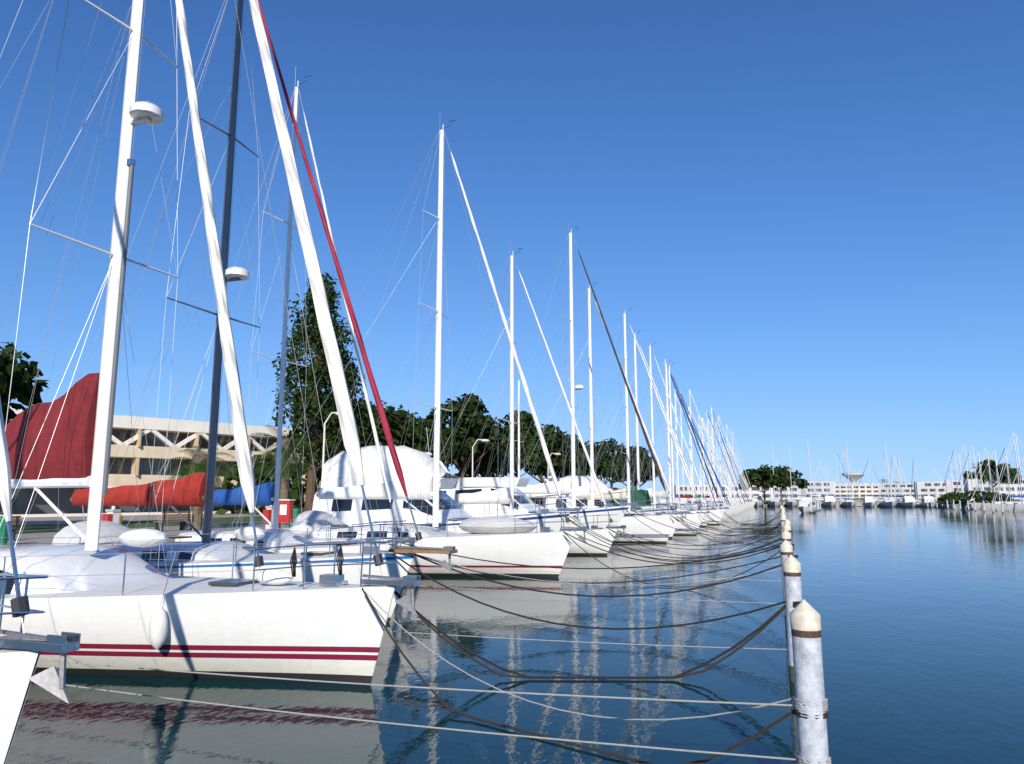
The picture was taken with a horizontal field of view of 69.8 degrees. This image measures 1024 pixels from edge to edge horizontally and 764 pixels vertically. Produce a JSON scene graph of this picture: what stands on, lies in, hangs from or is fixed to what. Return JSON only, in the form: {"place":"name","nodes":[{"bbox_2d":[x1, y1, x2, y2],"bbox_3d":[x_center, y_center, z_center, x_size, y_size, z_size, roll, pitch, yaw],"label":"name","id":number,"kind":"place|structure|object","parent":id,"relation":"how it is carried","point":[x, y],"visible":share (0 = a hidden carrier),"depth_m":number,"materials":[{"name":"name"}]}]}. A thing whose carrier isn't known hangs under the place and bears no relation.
{"place":"outdoors","nodes":[
{"label":"outdoors","id":0,"kind":"place"},
{"bbox_2d":[0,407,320,516],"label":"marina building","id":1,"kind":"structure","parent":0,"point":[128,475],"depth_m":63.85,"materials":[{"name":"grey"}]},
{"bbox_2d":[12,505,543,542],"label":"promenade ground","id":2,"kind":"structure","parent":0,"point":[41,530],"depth_m":40.57,"materials":[{"name":"grey concrete"}]},
{"bbox_2d":[306,347,370,485],"bbox_3d":[-13.144,3.556,54.661,5.134,13.600,4.890,-3,-9,20],"label":"poplar tree","id":3,"kind":"object","parent":2,"relation":"on","point":[357,414],"visible":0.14,"depth_m":55.09,"materials":[{"name":"green plant"}]},
{"bbox_2d":[0,0,1023,490],"label":"sky","id":4,"kind":"structure","parent":0,"point":[811,210],"materials":[{"name":"blue"}]},
{"bbox_2d":[5,506,1023,763],"bbox_3d":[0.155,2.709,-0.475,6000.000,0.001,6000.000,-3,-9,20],"label":"water","id":5,"kind":"structure","parent":0,"point":[921,610],"depth_m":11.21,"materials":[{"name":"teal liquid"}]},
{"bbox_2d":[0,399,80,763],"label":"sailboat","id":6,"kind":"object","parent":5,"relation":"on","point":[20,651],"visible":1,"depth_m":6.59,"materials":[{"name":"grey"}]},
{"bbox_2d":[0,0,420,683],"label":"sailboat","id":7,"kind":"object","parent":5,"relation":"on","point":[112,604],"visible":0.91,"depth_m":11.79,"materials":[{"name":"white plastic"}]},
{"bbox_2d":[0,0,457,621],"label":"sailboat","id":8,"kind":"object","parent":5,"relation":"on","point":[194,490],"visible":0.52,"depth_m":18.15,"materials":[{"name":"white"}]},
{"bbox_2d":[117,71,417,556],"bbox_3d":[-7.759,-2.125,24.320,10.600,18.067,3.478,-3,-9,20],"label":"sailboat","id":9,"kind":"object","parent":5,"relation":"on","point":[267,493],"visible":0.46,"depth_m":23.38,"materials":[{"name":"grey"}]},
{"bbox_2d":[229,120,587,577],"bbox_3d":[-4.124,-1.572,28.175,14.200,18.482,4.298,-3,-9,20],"label":"sailboat","id":10,"kind":"object","parent":5,"relation":"on","point":[506,540],"visible":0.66,"depth_m":25.73,"materials":[{"name":"white plastic"}]},
{"bbox_2d":[282,445,579,532],"bbox_3d":[-3.351,5.510,31.939,13.000,5.630,4.270,-3,-9,20],"label":"motor yacht","id":11,"kind":"object","parent":5,"relation":"on","point":[352,510],"visible":0.33,"depth_m":31.48,"materials":[{"name":"white plastic"}]},
{"bbox_2d":[39,506,831,763],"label":"mooring lines","id":12,"kind":"object","parent":5,"relation":"on","point":[795,704],"visible":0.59,"depth_m":11.14,"materials":[{"name":"fabric"}]},
{"bbox_2d":[429,248,625,554],"bbox_3d":[-0.351,0.741,36.923,12.000,16.381,3.806,-3,-9,20],"label":"sailboat","id":13,"kind":"object","parent":5,"relation":"on","point":[502,494],"visible":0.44,"depth_m":36.15,"materials":[{"name":"grey"}]},
{"bbox_2d":[425,427,637,528],"bbox_3d":[0.102,6.017,40.963,13.800,7.466,4.472,-3,-9,20],"label":"motor yacht","id":14,"kind":"object","parent":5,"relation":"on","point":[472,485],"visible":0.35,"depth_m":39.66,"materials":[{"name":"white plastic"}]},
{"bbox_2d":[474,227,683,542],"bbox_3d":[3.189,-0.061,46.096,14.400,20.991,4.341,-3,-9,20],"label":"sailboat","id":15,"kind":"object","parent":5,"relation":"on","point":[636,527],"visible":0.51,"depth_m":44.81,"materials":[{"name":"white"}]},
{"bbox_2d":[508,278,686,537],"bbox_3d":[4.618,1.797,50.706,14.191,18.654,4.166,-3,-9,20],"label":"sailboat","id":16,"kind":"object","parent":5,"relation":"on","point":[584,492],"visible":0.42,"depth_m":50.11,"materials":[{"name":"grey"}]},
{"bbox_2d":[544,470,677,513],"bbox_3d":[7.470,9.324,58.759,11.400,6.129,3.857,-3,-9,20],"label":"motor yacht","id":17,"kind":"object","parent":5,"relation":"on","point":[581,481],"visible":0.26,"depth_m":58.34,"materials":[{"name":"white plastic"}]},
{"bbox_2d":[550,308,709,534],"bbox_3d":[8.051,2.771,54.569,12.380,17.800,3.888,-3,-9,20],"label":"sailboat","id":18,"kind":"object","parent":5,"relation":"on","point":[695,518],"visible":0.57,"depth_m":53.68,"materials":[{"name":"white"}]},
{"bbox_2d":[596,331,709,513],"bbox_3d":[10.348,4.008,63.814,12.780,18.218,3.979,-3,-9,20],"label":"sailboat","id":19,"kind":"object","parent":5,"relation":"on","point":[642,497],"visible":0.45,"depth_m":62.82,"materials":[{"name":"white"}]},
{"bbox_2d":[603,342,715,526],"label":"sailboat","id":20,"kind":"object","parent":5,"relation":"on","point":[652,493],"visible":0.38,"depth_m":67.47,"materials":[{"name":"white"}]},
{"bbox_2d":[618,360,728,524],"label":"sailboat","id":21,"kind":"object","parent":5,"relation":"on","point":[719,512],"visible":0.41,"depth_m":71.49,"materials":[{"name":"white"}]},
{"bbox_2d":[623,366,726,509],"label":"sailboat","id":22,"kind":"object","parent":5,"relation":"on","point":[672,474],"visible":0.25,"depth_m":76.88,"materials":[{"name":"white"}]},
{"bbox_2d":[619,359,755,519],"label":"sailboats","id":23,"kind":"object","parent":5,"relation":"on","point":[736,507],"visible":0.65,"depth_m":108.10,"materials":[{"name":"grey plastic"}]},
{"bbox_2d":[780,515,785,532],"bbox_3d":[12.557,8.292,33.607,0.305,4.382,0.261,6,-11,-36],"label":"mooring post","id":24,"kind":"object","parent":5,"relation":"in","point":[782,518],"visible":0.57,"depth_m":33.80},
{"bbox_2d":[781,529,790,543],"bbox_3d":[7.610,6.226,20.049,0.265,4.322,0.290,-3,-9,20],"label":"mooring post","id":25,"kind":"object","parent":5,"relation":"in","point":[785,534],"visible":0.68,"depth_m":20.27,"materials":[{"name":"white"}]},
{"bbox_2d":[780,539,792,625],"bbox_3d":[5.933,5.530,15.508,0.304,4.309,0.264,-3,-9,20],"label":"mooring post","id":26,"kind":"object","parent":5,"relation":"in","point":[786,548],"visible":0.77,"depth_m":15.71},
{"bbox_2d":[783,523,791,542],"bbox_3d":[9.316,6.915,24.563,0.270,4.340,0.303,-3,-9,20],"label":"mooring post","id":27,"kind":"object","parent":5,"relation":"in","point":[787,526],"visible":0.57,"depth_m":24.78,"materials":[{"name":"white"}]},
{"bbox_2d":[783,555,801,681],"bbox_3d":[4.303,4.808,10.973,0.263,4.351,0.271,-3,-9,20],"label":"mooring post","id":28,"kind":"object","parent":5,"relation":"in","point":[792,577],"visible":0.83,"depth_m":11.13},
{"bbox_2d":[798,497,816,512],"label":"motor boat","id":29,"kind":"object","parent":5,"relation":"on","point":[804,505],"visible":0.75,"depth_m":116.43,"materials":[{"name":"grey plastic"}]},
{"bbox_2d":[790,599,828,763],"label":"mooring post","id":30,"kind":"object","parent":5,"relation":"in","point":[805,621],"visible":0.99,"depth_m":6.54,"materials":[{"name":"white concrete"}]},
{"bbox_2d":[717,438,974,506],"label":"moored boats","id":31,"kind":"object","parent":5,"relation":"on","point":[869,501],"visible":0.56,"depth_m":178.11,"materials":[{"name":"grey plastic"}]},
{"bbox_2d":[933,431,1023,511],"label":"sailboats","id":32,"kind":"object","parent":5,"relation":"on","point":[1010,506],"visible":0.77,"depth_m":143.10,"materials":[{"name":"grey"}]},
{"bbox_2d":[7,498,1023,544],"bbox_3d":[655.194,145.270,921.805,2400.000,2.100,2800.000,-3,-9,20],"label":"quay","id":33,"kind":"structure","parent":0,"point":[44,520],"depth_m":50.80,"materials":[{"name":"concrete"}]},
{"bbox_2d":[0,517,7,544],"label":"waste bin","id":34,"kind":"object","parent":33,"relation":"on","point":[4,534],"visible":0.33,"depth_m":24.12,"materials":[{"name":"green plastic"}]},
{"bbox_2d":[0,516,20,540],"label":"bench","id":35,"kind":"object","parent":33,"relation":"on","point":[15,522],"visible":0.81,"depth_m":27.07,"materials":[{"name":"brown wood"}]},
{"bbox_2d":[0,488,36,510],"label":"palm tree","id":36,"kind":"object","parent":33,"relation":"on","point":[14,503],"visible":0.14,"depth_m":29.60,"materials":[{"name":"green plant"}]},
{"bbox_2d":[0,342,48,424],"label":"pine tree","id":37,"kind":"object","parent":33,"relation":"on","point":[22,389],"visible":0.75,"depth_m":34.25,"materials":[{"name":"green plant"}]},
{"bbox_2d":[101,506,120,541],"bbox_3d":[-13.715,4.880,25.018,0.340,1.300,0.510,-3,-9,20],"label":"service pedestal","id":38,"kind":"object","parent":33,"relation":"on","point":[112,514],"visible":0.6,"depth_m":25.01,"materials":[{"name":"white plastic"}]},
{"bbox_2d":[119,514,122,524],"bbox_3d":[-15.439,5.584,28.426,0.640,0.950,0.640,-3,-9,20],"label":"waste bin","id":39,"kind":"object","parent":33,"relation":"on","point":[120,518],"visible":0.2,"depth_m":28.42,"materials":[{"name":"yellow plastic"}]},
{"bbox_2d":[153,511,190,530],"bbox_3d":[-15.904,6.526,34.365,0.500,0.905,1.800,-3,-9,20],"label":"bench","id":40,"kind":"object","parent":33,"relation":"on","point":[183,525],"visible":0.69,"depth_m":34.18,"materials":[{"name":"brown wood"}]},
{"bbox_2d":[152,440,234,529],"bbox_3d":[-15.178,5.083,35.617,4.093,4.618,3.693,-3,-9,20],"label":"palm tree","id":41,"kind":"object","parent":33,"relation":"on","point":[200,464],"visible":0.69,"depth_m":35.50,"materials":[{"name":"green plant"}]},
{"bbox_2d":[263,505,273,528],"bbox_3d":[-10.868,6.088,32.828,0.340,1.300,0.510,-3,-9,20],"label":"service pedestal","id":42,"kind":"object","parent":33,"relation":"on","point":[267,512],"visible":0.53,"depth_m":32.71,"materials":[{"name":"white"}]},
{"bbox_2d":[248,425,317,524],"bbox_3d":[-12.962,5.380,41.245,4.107,5.713,3.786,2,-9,-10],"label":"palm tree","id":43,"kind":"object","parent":33,"relation":"on","point":[284,488],"visible":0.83,"depth_m":41.20,"materials":[{"name":"green plant"}]},
{"bbox_2d":[278,499,294,527],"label":"fire point","id":44,"kind":"structure","parent":33,"relation":"on","point":[285,511],"depth_m":36.29,"materials":[{"name":"red metal"}]},
{"bbox_2d":[288,508,299,525],"bbox_3d":[-11.843,7.336,39.751,0.640,0.950,0.640,-3,-9,20],"label":"waste bin","id":45,"kind":"object","parent":33,"relation":"on","point":[296,512],"visible":0.41,"depth_m":39.55,"materials":[{"name":"green plastic"}]},
{"bbox_2d":[301,508,311,512],"bbox_3d":[-12.345,8.035,44.128,0.500,0.905,1.800,-3,-9,20],"label":"bench","id":46,"kind":"object","parent":33,"relation":"on","point":[303,510],"visible":0.2,"depth_m":43.56,"materials":[{"name":"brown wood"}]},
{"bbox_2d":[271,273,357,509],"bbox_3d":[-13.821,0.911,50.559,6.286,17.568,5.356,-3,-9,20],"label":"poplar tree","id":47,"kind":"object","parent":33,"relation":"on","point":[310,401],"visible":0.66,"depth_m":50.02,"materials":[{"name":"green plant"}]},
{"bbox_2d":[322,412,337,468],"bbox_3d":[-11.512,5.444,47.451,1.797,7.043,0.814,-3,-9,20],"label":"lamp post","id":48,"kind":"object","parent":33,"relation":"on","point":[323,455],"visible":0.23,"depth_m":47.92,"materials":[{"name":"white metal"}]},
{"bbox_2d":[285,400,433,451],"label":"pine tree","id":49,"kind":"object","parent":33,"relation":"on","point":[399,428],"visible":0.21,"depth_m":65.30,"materials":[{"name":"green plant"}]},
{"bbox_2d":[320,404,458,468],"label":"pine tree","id":50,"kind":"object","parent":33,"relation":"on","point":[445,444],"visible":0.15,"depth_m":71.33,"materials":[{"name":"green plant"}]},
{"bbox_2d":[214,453,617,514],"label":"hedge behind pines","id":51,"kind":"object","parent":33,"relation":"on","point":[295,486],"visible":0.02,"depth_m":66.84,"materials":[{"name":"green plant"}]},
{"bbox_2d":[422,393,509,487],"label":"tree","id":52,"kind":"object","parent":33,"relation":"on","point":[477,422],"visible":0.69,"depth_m":77.67,"materials":[{"name":"green plant"}]},
{"bbox_2d":[442,430,509,477],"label":"tree","id":53,"kind":"object","parent":33,"relation":"on","point":[485,461],"visible":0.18,"depth_m":84.18,"materials":[{"name":"green plant"}]},
{"bbox_2d":[472,439,488,476],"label":"lamp post","id":54,"kind":"object","parent":33,"relation":"on","point":[484,440],"visible":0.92,"depth_m":71.07,"materials":[{"name":"white metal"}]},
{"bbox_2d":[455,426,547,476],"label":"pine tree","id":55,"kind":"object","parent":33,"relation":"on","point":[531,461],"visible":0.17,"depth_m":90.40,"materials":[{"name":"green plant"}]},
{"bbox_2d":[456,442,552,476],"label":"tree","id":56,"kind":"object","parent":33,"relation":"on","point":[515,469],"visible":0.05,"depth_m":98.45,"materials":[{"name":"green plant"}]},
{"bbox_2d":[501,410,548,476],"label":"pine tree","id":57,"kind":"object","parent":33,"relation":"on","point":[527,419],"visible":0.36,"depth_m":106.53,"materials":[{"name":"green plant"}]},
{"bbox_2d":[522,424,584,505],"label":"pine tree","id":58,"kind":"object","parent":33,"relation":"on","point":[557,440],"visible":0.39,"depth_m":114.94,"materials":[{"name":"green plant"}]},
{"bbox_2d":[526,435,599,477],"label":"tree","id":59,"kind":"object","parent":33,"relation":"on","point":[577,470],"visible":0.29,"depth_m":117.54,"materials":[{"name":"green plant"}]},
{"bbox_2d":[543,440,604,475],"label":"pine tree","id":60,"kind":"object","parent":33,"relation":"on","point":[580,444],"visible":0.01,"depth_m":142.27,"materials":[{"name":"green plant"}]},
{"bbox_2d":[542,450,620,480],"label":"tree","id":61,"kind":"object","parent":33,"relation":"on","point":[604,465],"visible":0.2,"depth_m":124.87,"materials":[{"name":"green plant"}]},
{"bbox_2d":[585,440,624,478],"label":"tree","id":62,"kind":"object","parent":33,"relation":"on","point":[617,461],"visible":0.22,"depth_m":144.74,"materials":[{"name":"green plant"}]},
{"bbox_2d":[597,452,631,483],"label":"pine tree","id":63,"kind":"object","parent":33,"relation":"on","point":[622,475],"visible":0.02,"depth_m":162.86,"materials":[{"name":"green plant"}]},
{"bbox_2d":[598,438,648,488],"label":"tree","id":64,"kind":"object","parent":33,"relation":"on","point":[613,446],"visible":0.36,"depth_m":154.42,"materials":[{"name":"green plant"}]},
{"bbox_2d":[618,446,655,486],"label":"tree","id":65,"kind":"object","parent":33,"relation":"on","point":[644,458],"visible":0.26,"depth_m":168.71,"materials":[{"name":"green plant"}]},
{"bbox_2d":[616,457,660,485],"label":"pine tree","id":66,"kind":"object","parent":33,"relation":"on","point":[647,476],"visible":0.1,"depth_m":173.21,"materials":[{"name":"green plant"}]},
{"bbox_2d":[674,485,773,498],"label":"apartments","id":67,"kind":"structure","parent":33,"relation":"on","point":[698,490],"depth_m":307.84,"materials":[{"name":"grey"}]},
{"bbox_2d":[738,464,794,502],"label":"pine tree","id":68,"kind":"object","parent":33,"relation":"on","point":[766,477],"visible":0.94,"depth_m":184.55,"materials":[{"name":"green plant"}]},
{"bbox_2d":[757,465,809,501],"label":"pine tree","id":69,"kind":"object","parent":33,"relation":"on","point":[799,481],"visible":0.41,"depth_m":198.74,"materials":[{"name":"green plant"}]},
{"bbox_2d":[773,486,805,498],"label":"apartments","id":70,"kind":"structure","parent":33,"relation":"on","point":[799,491],"depth_m":343.75,"materials":[{"name":"grey"}]},
{"bbox_2d":[774,481,835,498],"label":"grey apartments","id":71,"kind":"structure","parent":33,"relation":"on","point":[831,486],"depth_m":389.49,"materials":[{"name":"grey concrete"}]},
{"bbox_2d":[646,448,1023,501],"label":"boats","id":72,"kind":"object","parent":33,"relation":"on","point":[900,496],"visible":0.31,"depth_m":239.82,"materials":[{"name":"grey"}]},
{"bbox_2d":[835,483,878,497],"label":"stepped apartments","id":73,"kind":"structure","parent":33,"relation":"on","point":[864,489],"depth_m":523.74,"materials":[{"name":"beige"}]},
{"bbox_2d":[877,483,914,497],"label":"apartments","id":74,"kind":"structure","parent":33,"relation":"on","point":[908,488],"depth_m":452.08,"materials":[{"name":"grey"}]},
{"bbox_2d":[913,482,945,497],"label":"apartments","id":75,"kind":"structure","parent":33,"relation":"on","point":[930,490],"depth_m":398.49,"materials":[{"name":"grey concrete"}]},
{"bbox_2d":[945,480,963,492],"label":"apartments","id":76,"kind":"structure","parent":33,"relation":"on","point":[954,484],"depth_m":360.01,"materials":[{"name":"grey concrete"}]},
{"bbox_2d":[936,490,1014,504],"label":"hedge","id":77,"kind":"object","parent":33,"relation":"on","point":[957,496],"visible":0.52,"depth_m":149.56,"materials":[{"name":"green plant"}]},
{"bbox_2d":[962,459,1022,491],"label":"pine tree","id":78,"kind":"object","parent":33,"relation":"on","point":[1011,473],"visible":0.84,"depth_m":189.69,"materials":[{"name":"green plant"}]},
{"bbox_2d":[963,478,1023,498],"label":"apartments","id":79,"kind":"structure","parent":33,"relation":"on","point":[1003,489],"depth_m":325.08,"materials":[{"name":"grey concrete"}]},
{"bbox_2d":[842,468,863,484],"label":"water tower","id":80,"kind":"structure","parent":0,"point":[856,476],"depth_m":643.27,"materials":[{"name":"grey concrete"}]}
]}

